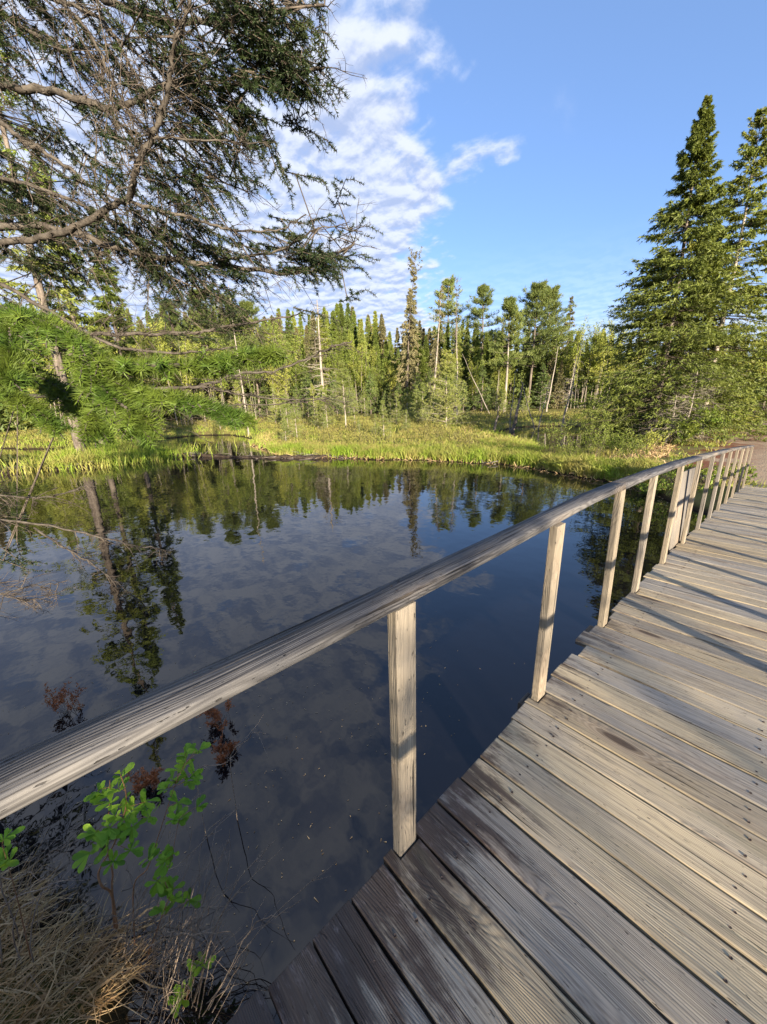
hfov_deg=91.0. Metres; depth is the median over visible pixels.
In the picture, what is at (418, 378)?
young spruce
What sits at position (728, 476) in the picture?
shrub
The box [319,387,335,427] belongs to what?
larch tree
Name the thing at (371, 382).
young spruce
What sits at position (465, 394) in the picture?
young spruce
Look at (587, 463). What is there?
sedge grass
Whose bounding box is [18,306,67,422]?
birch tree
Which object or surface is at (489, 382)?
young spruce
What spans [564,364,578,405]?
spruce tree
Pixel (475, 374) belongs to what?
birch tree
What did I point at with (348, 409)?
young spruce
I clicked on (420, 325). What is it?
spruce tree
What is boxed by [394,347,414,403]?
spruce tree
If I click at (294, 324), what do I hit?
spruce tree
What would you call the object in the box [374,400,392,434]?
larch tree
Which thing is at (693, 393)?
dead tree
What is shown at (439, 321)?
spruce tree
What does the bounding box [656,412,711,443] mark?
shrub
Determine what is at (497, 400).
young spruce
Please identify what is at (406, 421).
larch tree
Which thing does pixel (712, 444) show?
verge grass
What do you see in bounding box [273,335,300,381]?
birch tree
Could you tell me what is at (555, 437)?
shrub
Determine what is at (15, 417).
larch tree
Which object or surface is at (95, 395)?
fir tree
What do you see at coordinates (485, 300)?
pine tree
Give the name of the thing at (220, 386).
birch tree
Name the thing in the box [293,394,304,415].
larch tree
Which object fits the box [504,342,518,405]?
spruce tree
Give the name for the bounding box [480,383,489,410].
young spruce
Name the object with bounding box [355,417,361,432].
larch tree
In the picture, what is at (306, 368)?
birch tree
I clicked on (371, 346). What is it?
spruce tree
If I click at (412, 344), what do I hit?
spruce tree
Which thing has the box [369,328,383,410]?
spruce tree
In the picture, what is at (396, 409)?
larch tree
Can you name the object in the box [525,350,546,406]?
spruce tree
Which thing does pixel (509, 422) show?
dead tree
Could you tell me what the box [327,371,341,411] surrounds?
young spruce
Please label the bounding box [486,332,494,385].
spruce tree
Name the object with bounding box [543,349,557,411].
dead tree
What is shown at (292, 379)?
young spruce
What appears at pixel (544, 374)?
young spruce
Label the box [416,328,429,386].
spruce tree
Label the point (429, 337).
spruce tree
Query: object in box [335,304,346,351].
spruce tree
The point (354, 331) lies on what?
spruce tree
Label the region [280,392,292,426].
larch tree
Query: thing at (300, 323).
spruce tree
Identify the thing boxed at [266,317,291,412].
spruce tree
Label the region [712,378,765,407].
shrub
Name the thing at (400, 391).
young spruce
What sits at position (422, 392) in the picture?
larch tree
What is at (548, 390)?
young spruce
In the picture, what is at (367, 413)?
larch tree
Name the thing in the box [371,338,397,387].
birch tree
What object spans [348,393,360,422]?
larch tree
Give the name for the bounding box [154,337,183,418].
spruce tree
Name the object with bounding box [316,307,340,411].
spruce tree
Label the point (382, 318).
spruce tree
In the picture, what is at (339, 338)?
spruce tree
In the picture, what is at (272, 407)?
larch tree
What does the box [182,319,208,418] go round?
spruce tree
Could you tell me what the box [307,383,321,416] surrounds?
larch tree
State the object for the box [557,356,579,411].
dead tree
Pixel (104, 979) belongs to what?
dead grass
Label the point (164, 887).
shrub
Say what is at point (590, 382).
spruce tree
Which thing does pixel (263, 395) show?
young spruce
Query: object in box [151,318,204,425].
birch tree
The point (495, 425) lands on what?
dead tree
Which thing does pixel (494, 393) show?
young spruce
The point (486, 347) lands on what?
spruce tree
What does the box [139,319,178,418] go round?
spruce tree
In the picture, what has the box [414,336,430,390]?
spruce tree
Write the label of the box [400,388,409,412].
young spruce
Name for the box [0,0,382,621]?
fir tree
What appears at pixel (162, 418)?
larch tree
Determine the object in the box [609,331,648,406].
birch tree
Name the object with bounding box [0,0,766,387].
sky
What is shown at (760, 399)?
shrub
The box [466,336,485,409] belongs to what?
spruce tree
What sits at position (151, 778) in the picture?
water plant
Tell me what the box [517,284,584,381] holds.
pine tree
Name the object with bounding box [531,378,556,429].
dead tree
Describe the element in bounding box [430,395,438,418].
larch tree
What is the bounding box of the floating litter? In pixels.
[8,453,662,1005]
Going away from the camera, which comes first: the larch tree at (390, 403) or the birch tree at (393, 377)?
the larch tree at (390, 403)
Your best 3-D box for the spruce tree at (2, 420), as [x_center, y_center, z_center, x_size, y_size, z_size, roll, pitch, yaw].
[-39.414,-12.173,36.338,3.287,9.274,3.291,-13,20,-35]
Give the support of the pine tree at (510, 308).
on the ground at (758, 460)
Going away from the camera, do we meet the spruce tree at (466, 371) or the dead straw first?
the dead straw
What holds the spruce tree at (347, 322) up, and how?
on the ground at (758, 460)
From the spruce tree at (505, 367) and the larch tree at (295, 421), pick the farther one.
the spruce tree at (505, 367)
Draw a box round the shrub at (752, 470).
[715,462,757,482]
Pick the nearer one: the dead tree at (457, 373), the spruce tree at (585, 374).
the dead tree at (457, 373)
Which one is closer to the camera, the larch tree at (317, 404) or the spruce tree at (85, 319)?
the spruce tree at (85, 319)
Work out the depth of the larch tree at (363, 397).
53.04 m
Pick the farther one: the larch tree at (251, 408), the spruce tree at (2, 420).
the larch tree at (251, 408)
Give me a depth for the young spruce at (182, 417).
49.09 m
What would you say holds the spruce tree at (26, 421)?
on the ground at (758, 460)
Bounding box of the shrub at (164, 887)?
[132,741,210,958]
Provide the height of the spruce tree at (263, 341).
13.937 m
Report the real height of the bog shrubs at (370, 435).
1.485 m
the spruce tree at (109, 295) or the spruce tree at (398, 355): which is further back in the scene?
the spruce tree at (398, 355)
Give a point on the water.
(248, 542)
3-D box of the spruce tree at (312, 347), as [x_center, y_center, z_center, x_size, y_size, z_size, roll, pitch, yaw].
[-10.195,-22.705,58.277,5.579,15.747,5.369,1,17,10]
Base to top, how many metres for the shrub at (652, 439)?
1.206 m
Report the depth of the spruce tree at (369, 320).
79.50 m
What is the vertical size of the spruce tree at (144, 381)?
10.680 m
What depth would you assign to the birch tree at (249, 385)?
48.23 m
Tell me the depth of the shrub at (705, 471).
10.09 m
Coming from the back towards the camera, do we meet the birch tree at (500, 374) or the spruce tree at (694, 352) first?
the birch tree at (500, 374)
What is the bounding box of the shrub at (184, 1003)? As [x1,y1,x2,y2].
[167,952,215,1018]
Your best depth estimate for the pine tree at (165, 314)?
49.06 m
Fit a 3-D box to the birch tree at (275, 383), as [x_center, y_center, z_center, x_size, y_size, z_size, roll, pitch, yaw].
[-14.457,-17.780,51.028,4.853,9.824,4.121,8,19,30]
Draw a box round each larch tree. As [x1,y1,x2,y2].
[3,404,26,427]
[156,407,168,428]
[231,380,251,413]
[247,398,256,414]
[267,384,288,423]
[279,416,292,440]
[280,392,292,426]
[287,403,307,437]
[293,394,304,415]
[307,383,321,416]
[309,396,323,427]
[312,385,335,426]
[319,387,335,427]
[319,415,328,430]
[326,360,364,428]
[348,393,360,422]
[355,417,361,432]
[357,385,370,412]
[365,403,369,416]
[370,413,380,434]
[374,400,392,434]
[386,390,404,423]
[386,422,394,438]
[387,391,393,413]
[401,387,414,418]
[401,409,412,428]
[409,385,421,412]
[413,384,432,420]
[413,397,424,420]
[414,349,483,428]
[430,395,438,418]
[500,390,510,412]
[520,387,530,411]
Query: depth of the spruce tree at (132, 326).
55.20 m
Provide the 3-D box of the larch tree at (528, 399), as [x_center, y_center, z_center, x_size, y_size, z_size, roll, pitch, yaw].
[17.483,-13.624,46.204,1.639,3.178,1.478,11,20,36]
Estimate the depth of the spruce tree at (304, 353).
59.90 m
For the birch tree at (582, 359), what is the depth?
52.07 m
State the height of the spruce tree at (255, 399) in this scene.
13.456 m
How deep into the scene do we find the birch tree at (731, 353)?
40.41 m
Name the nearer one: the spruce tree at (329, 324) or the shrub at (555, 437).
the shrub at (555, 437)
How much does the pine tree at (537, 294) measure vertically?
18.148 m
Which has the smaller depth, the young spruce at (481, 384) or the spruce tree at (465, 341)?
the young spruce at (481, 384)
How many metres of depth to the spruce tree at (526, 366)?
66.10 m
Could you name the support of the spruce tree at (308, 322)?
on the ground at (758, 460)
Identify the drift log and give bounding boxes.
[0,450,353,474]
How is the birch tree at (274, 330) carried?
on the ground at (758, 460)
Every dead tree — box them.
[228,285,249,435]
[301,302,335,413]
[448,330,459,422]
[462,354,489,413]
[493,406,500,430]
[505,374,517,429]
[507,382,526,431]
[519,373,534,428]
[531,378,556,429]
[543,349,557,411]
[556,349,585,429]
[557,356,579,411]
[632,395,706,443]
[641,371,737,444]
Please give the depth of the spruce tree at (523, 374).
60.55 m
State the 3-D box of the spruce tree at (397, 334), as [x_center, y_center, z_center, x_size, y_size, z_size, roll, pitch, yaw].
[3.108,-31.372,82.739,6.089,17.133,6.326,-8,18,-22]
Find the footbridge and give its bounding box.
[0,445,766,1023]
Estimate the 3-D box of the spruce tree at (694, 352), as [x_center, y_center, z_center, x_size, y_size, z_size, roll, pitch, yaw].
[18.325,-10.234,21.925,5.465,11.818,5.750,-16,22,-40]
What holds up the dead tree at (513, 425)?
on the ground at (758, 460)
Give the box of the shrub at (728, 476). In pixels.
[713,464,741,478]
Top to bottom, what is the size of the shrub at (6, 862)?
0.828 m
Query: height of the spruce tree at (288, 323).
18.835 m
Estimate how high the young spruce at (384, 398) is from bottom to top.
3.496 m
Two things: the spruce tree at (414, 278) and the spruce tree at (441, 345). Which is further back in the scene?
the spruce tree at (441, 345)
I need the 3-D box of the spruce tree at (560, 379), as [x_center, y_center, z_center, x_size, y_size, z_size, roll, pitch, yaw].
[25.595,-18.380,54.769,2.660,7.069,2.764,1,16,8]
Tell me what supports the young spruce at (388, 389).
on the ground at (758, 460)
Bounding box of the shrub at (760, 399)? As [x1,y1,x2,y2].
[733,378,766,414]
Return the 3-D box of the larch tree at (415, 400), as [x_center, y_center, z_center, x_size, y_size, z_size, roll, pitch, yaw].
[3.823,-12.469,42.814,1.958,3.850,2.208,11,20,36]
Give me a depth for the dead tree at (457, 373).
34.91 m
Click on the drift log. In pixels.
(287, 456)
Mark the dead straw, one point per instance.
(661, 450)
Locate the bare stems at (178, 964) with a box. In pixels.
[0,713,332,1023]
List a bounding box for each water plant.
[43,677,87,714]
[124,766,164,795]
[195,699,233,732]
[211,733,240,766]
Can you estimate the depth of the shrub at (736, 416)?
22.05 m
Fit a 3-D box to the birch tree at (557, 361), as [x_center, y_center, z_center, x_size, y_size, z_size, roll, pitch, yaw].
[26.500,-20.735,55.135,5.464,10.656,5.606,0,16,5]
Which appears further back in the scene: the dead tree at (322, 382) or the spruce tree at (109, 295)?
the dead tree at (322, 382)
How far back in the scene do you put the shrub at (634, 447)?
13.66 m
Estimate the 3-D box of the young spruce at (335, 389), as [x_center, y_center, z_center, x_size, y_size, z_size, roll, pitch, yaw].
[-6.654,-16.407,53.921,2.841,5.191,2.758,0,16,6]
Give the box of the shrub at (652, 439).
[630,427,670,455]
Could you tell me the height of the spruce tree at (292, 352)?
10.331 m
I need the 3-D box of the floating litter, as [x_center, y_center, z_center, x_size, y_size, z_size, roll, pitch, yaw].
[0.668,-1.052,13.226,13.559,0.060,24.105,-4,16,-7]
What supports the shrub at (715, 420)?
on the ground at (758, 460)
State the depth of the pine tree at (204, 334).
47.37 m
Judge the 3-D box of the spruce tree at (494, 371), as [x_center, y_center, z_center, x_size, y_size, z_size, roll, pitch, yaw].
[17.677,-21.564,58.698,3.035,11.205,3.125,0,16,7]
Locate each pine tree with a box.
[145,298,203,390]
[173,288,235,400]
[211,294,263,409]
[231,299,280,416]
[424,273,476,361]
[451,281,512,408]
[479,295,533,411]
[505,278,571,404]
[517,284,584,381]
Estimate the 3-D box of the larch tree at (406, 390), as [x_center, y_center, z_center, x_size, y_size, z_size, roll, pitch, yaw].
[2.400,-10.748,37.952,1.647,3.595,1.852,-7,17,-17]
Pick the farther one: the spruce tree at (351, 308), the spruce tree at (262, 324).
the spruce tree at (351, 308)
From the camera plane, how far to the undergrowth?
56.11 m
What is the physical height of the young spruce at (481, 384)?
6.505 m
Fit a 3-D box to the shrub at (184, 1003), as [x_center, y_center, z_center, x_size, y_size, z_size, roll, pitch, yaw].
[-0.900,2.254,1.786,0.116,0.236,0.216,10,20,34]
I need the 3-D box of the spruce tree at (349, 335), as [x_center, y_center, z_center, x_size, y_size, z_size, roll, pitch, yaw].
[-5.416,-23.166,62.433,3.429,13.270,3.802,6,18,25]
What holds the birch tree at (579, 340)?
on the ground at (758, 460)
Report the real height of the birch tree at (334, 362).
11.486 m
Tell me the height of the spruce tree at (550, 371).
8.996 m
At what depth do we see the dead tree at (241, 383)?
32.34 m
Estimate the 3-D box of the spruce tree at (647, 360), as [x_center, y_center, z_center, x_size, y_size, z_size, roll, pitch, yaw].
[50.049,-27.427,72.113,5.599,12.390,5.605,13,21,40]
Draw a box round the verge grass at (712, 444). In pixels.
[524,417,766,495]
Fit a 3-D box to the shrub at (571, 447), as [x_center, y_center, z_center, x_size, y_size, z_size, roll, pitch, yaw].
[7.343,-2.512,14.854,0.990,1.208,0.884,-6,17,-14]
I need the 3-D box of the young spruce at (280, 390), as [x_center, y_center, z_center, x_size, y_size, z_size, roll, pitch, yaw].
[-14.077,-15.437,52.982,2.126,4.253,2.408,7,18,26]
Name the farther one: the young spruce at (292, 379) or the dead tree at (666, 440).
the young spruce at (292, 379)
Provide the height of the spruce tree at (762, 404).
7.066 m
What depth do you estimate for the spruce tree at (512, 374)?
60.87 m
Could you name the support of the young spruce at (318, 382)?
on the ground at (758, 460)
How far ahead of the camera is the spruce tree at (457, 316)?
57.63 m
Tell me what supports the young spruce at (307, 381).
on the ground at (758, 460)
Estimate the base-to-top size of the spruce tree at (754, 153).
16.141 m
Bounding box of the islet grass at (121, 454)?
[0,437,236,475]
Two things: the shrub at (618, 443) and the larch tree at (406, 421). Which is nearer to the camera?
the shrub at (618, 443)
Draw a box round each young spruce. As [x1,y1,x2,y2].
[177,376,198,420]
[257,382,273,415]
[279,389,284,416]
[289,376,302,409]
[290,382,295,411]
[291,383,306,414]
[297,369,315,416]
[303,370,317,414]
[313,373,331,411]
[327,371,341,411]
[328,379,345,415]
[343,389,352,415]
[361,372,380,413]
[366,374,382,412]
[380,391,390,413]
[383,383,392,409]
[392,380,404,408]
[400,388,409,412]
[411,373,429,411]
[424,368,439,409]
[447,372,465,410]
[458,380,470,412]
[470,364,495,410]
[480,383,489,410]
[482,377,495,408]
[488,387,497,410]
[493,389,504,410]
[529,363,553,410]
[541,376,554,406]
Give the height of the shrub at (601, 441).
1.754 m
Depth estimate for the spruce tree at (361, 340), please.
61.05 m
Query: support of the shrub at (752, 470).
on the ground at (758, 460)
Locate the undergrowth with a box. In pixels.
[0,379,744,431]
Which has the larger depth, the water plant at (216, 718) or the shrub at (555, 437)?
the shrub at (555, 437)
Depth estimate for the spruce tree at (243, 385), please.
60.48 m
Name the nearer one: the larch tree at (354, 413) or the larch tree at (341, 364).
the larch tree at (341, 364)
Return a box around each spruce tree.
[0,44,116,452]
[0,386,32,429]
[0,407,7,427]
[8,388,63,423]
[31,151,109,445]
[34,339,66,423]
[88,209,160,442]
[126,307,141,355]
[127,336,164,416]
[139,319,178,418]
[144,310,153,338]
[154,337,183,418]
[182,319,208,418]
[198,344,223,402]
[210,345,233,407]
[221,334,242,408]
[229,332,257,409]
[241,329,270,415]
[255,327,279,411]
[259,318,285,393]
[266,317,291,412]
[267,318,272,342]
[276,308,283,338]
[276,312,296,383]
[283,308,301,393]
[288,351,305,412]
[290,310,296,334]
[292,327,302,390]
[297,314,306,349]
[297,344,308,411]
[301,311,331,412]
[301,323,314,376]
[306,314,310,346]
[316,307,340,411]
[317,315,327,356]
[323,310,338,392]
[325,309,332,356]
[330,303,339,336]
[334,321,345,399]
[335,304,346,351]
[344,303,351,332]
[344,313,356,382]
[344,329,360,407]
[350,305,357,326]
[351,309,358,349]
[355,318,373,411]
[357,319,368,402]
[363,316,373,370]
[364,315,372,341]
[367,322,381,367]
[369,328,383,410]
[371,311,380,341]
[373,319,391,395]
[375,341,400,407]
[377,313,387,341]
[387,331,395,370]
[390,288,424,405]
[391,360,403,408]
[394,327,401,363]
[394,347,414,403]
[394,348,400,371]
[399,246,422,412]
[401,329,429,408]
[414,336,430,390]
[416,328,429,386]
[417,320,422,344]
[424,285,445,408]
[425,328,434,376]
[429,338,441,387]
[432,341,442,370]
[437,322,451,409]
[451,276,460,383]
[453,329,465,407]
[460,322,465,352]
[460,342,470,409]
[461,323,471,379]
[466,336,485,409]
[467,330,476,394]
[477,333,492,404]
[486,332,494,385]
[490,344,503,406]
[491,330,504,402]
[500,347,513,397]
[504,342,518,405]
[504,350,519,408]
[509,326,537,405]
[512,334,535,408]
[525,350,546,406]
[538,346,557,408]
[549,360,566,408]
[553,296,576,398]
[559,93,766,450]
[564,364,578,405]
[576,352,591,405]
[583,334,611,407]
[626,106,766,437]
[629,220,745,434]
[643,350,653,395]
[720,331,766,428]
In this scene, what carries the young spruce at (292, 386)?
on the ground at (758, 460)
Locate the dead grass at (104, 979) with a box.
[0,829,176,1023]
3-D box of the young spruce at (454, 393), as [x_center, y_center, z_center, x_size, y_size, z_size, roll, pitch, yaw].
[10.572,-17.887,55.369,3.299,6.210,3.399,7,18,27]
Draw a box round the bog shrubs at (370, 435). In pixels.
[0,409,602,452]
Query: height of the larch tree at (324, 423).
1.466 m
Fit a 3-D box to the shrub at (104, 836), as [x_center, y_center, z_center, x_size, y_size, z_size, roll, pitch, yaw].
[-1.219,1.629,1.777,0.372,1.037,0.133,-7,17,-17]
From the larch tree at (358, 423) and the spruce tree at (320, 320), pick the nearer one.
the larch tree at (358, 423)
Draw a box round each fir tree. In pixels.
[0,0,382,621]
[0,299,293,450]
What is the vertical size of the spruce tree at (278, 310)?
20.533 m
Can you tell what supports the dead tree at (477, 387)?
on the ground at (758, 460)
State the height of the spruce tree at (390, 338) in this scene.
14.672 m
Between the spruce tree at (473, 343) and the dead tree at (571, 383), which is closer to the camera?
the dead tree at (571, 383)
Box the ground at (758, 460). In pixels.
[0,404,766,1023]
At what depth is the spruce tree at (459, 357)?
58.68 m
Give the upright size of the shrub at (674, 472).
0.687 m
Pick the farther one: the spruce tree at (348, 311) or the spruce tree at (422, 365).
the spruce tree at (348, 311)
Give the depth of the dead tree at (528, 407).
33.42 m
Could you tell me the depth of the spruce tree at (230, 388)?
59.96 m
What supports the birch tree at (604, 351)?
on the ground at (758, 460)
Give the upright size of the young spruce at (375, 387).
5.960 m
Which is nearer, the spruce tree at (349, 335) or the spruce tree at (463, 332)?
the spruce tree at (349, 335)
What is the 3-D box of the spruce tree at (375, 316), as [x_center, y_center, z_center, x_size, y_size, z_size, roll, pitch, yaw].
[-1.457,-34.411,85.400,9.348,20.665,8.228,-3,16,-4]
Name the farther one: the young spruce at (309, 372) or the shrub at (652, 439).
the young spruce at (309, 372)
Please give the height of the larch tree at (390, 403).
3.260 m
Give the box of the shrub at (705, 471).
[692,463,723,483]
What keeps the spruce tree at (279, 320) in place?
on the ground at (758, 460)
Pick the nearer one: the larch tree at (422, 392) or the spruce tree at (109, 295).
the spruce tree at (109, 295)
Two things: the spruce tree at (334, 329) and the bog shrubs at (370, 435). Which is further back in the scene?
the spruce tree at (334, 329)
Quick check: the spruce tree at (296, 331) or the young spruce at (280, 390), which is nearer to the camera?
the young spruce at (280, 390)
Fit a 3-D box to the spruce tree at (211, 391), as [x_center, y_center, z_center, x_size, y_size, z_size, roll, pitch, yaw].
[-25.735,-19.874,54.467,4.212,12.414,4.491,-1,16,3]
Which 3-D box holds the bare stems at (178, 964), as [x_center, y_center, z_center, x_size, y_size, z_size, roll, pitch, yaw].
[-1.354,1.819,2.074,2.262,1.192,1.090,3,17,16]
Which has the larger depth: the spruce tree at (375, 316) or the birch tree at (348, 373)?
the spruce tree at (375, 316)
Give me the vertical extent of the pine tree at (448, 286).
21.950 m
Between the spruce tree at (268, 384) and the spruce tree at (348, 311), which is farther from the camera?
the spruce tree at (348, 311)
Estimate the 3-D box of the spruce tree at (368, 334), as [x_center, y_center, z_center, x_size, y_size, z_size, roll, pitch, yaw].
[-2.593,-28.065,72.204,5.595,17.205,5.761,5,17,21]
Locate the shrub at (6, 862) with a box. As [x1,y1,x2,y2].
[0,826,31,958]
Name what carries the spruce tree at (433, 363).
on the ground at (758, 460)
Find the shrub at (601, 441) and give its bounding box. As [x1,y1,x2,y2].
[576,418,617,455]
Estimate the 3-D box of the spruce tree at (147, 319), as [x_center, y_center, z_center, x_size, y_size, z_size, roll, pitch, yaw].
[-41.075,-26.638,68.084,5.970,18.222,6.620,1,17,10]
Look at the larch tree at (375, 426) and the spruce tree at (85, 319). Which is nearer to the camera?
the spruce tree at (85, 319)
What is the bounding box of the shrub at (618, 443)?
[597,426,636,458]
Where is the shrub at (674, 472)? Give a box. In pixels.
[660,463,702,482]
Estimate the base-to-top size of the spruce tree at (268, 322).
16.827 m
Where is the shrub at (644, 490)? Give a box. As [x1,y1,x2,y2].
[635,478,673,494]
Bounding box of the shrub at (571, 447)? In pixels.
[556,433,583,456]
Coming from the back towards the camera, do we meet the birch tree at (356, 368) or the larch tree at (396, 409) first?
the birch tree at (356, 368)
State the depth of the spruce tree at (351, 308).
81.09 m
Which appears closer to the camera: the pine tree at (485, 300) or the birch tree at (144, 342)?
the birch tree at (144, 342)
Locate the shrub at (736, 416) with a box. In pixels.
[714,403,758,428]
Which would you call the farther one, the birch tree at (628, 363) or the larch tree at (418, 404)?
the birch tree at (628, 363)
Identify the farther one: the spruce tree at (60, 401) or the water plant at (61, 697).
the spruce tree at (60, 401)
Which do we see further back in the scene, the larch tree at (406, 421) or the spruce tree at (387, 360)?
the spruce tree at (387, 360)
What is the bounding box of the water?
[0,426,706,1023]
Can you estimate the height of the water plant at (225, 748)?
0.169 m
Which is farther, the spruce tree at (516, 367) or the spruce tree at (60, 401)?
the spruce tree at (516, 367)
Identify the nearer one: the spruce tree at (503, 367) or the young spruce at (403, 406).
the young spruce at (403, 406)
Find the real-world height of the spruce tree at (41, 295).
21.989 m
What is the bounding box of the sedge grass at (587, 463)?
[0,413,664,488]
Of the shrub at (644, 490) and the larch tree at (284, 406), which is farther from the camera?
the larch tree at (284, 406)
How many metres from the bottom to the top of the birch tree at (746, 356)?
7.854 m
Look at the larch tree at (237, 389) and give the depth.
38.71 m
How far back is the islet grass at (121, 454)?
19.59 m
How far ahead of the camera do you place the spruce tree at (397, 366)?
62.94 m
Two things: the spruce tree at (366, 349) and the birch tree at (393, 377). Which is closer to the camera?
the birch tree at (393, 377)
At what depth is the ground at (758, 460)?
12.49 m
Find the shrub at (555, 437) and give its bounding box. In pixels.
[540,412,572,454]
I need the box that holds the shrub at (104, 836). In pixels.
[72,762,160,928]
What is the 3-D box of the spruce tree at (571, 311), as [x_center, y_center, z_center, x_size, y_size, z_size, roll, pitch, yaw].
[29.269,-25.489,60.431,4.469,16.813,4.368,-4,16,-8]
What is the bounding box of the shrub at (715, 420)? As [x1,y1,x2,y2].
[689,402,735,440]
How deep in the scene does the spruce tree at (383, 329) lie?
69.23 m
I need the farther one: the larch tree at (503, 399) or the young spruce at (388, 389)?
the young spruce at (388, 389)
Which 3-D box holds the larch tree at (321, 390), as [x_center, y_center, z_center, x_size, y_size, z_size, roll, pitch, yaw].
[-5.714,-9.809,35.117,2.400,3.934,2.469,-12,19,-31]
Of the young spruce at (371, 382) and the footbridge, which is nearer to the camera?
the footbridge
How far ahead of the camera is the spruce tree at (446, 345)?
61.28 m
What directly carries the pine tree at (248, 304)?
on the ground at (758, 460)
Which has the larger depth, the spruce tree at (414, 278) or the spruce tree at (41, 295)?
the spruce tree at (414, 278)
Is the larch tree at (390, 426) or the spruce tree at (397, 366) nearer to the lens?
the larch tree at (390, 426)
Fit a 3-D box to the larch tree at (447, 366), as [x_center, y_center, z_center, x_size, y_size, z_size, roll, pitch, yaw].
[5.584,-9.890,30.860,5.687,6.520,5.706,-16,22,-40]
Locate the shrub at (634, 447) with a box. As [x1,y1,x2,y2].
[614,431,650,458]
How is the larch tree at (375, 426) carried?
on the ground at (758, 460)
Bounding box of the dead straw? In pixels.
[145,427,676,496]
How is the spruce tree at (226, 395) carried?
on the ground at (758, 460)
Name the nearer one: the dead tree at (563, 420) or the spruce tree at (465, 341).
the dead tree at (563, 420)
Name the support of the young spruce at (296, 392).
on the ground at (758, 460)
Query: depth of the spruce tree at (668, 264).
18.32 m
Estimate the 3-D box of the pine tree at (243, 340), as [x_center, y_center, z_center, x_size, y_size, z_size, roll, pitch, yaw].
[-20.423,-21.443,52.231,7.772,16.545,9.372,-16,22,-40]
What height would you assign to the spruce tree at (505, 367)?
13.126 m
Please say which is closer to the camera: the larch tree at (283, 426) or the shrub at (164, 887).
the shrub at (164, 887)
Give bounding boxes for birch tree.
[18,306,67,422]
[114,308,164,412]
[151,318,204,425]
[193,332,232,404]
[216,335,258,418]
[261,343,296,416]
[265,319,310,407]
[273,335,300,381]
[293,353,319,414]
[326,335,359,412]
[333,344,362,411]
[346,334,382,412]
[362,362,387,412]
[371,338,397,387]
[375,362,398,399]
[463,355,491,410]
[488,355,514,410]
[547,331,584,407]
[563,314,608,408]
[565,322,613,406]
[586,320,626,407]
[586,323,619,399]
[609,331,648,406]
[710,323,747,381]
[728,332,766,384]
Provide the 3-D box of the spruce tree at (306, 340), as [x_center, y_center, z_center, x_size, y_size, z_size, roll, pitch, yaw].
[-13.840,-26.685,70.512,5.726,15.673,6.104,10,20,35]
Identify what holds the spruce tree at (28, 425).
on the ground at (758, 460)
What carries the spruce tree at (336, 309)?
on the ground at (758, 460)
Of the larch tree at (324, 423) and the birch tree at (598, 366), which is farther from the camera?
the birch tree at (598, 366)

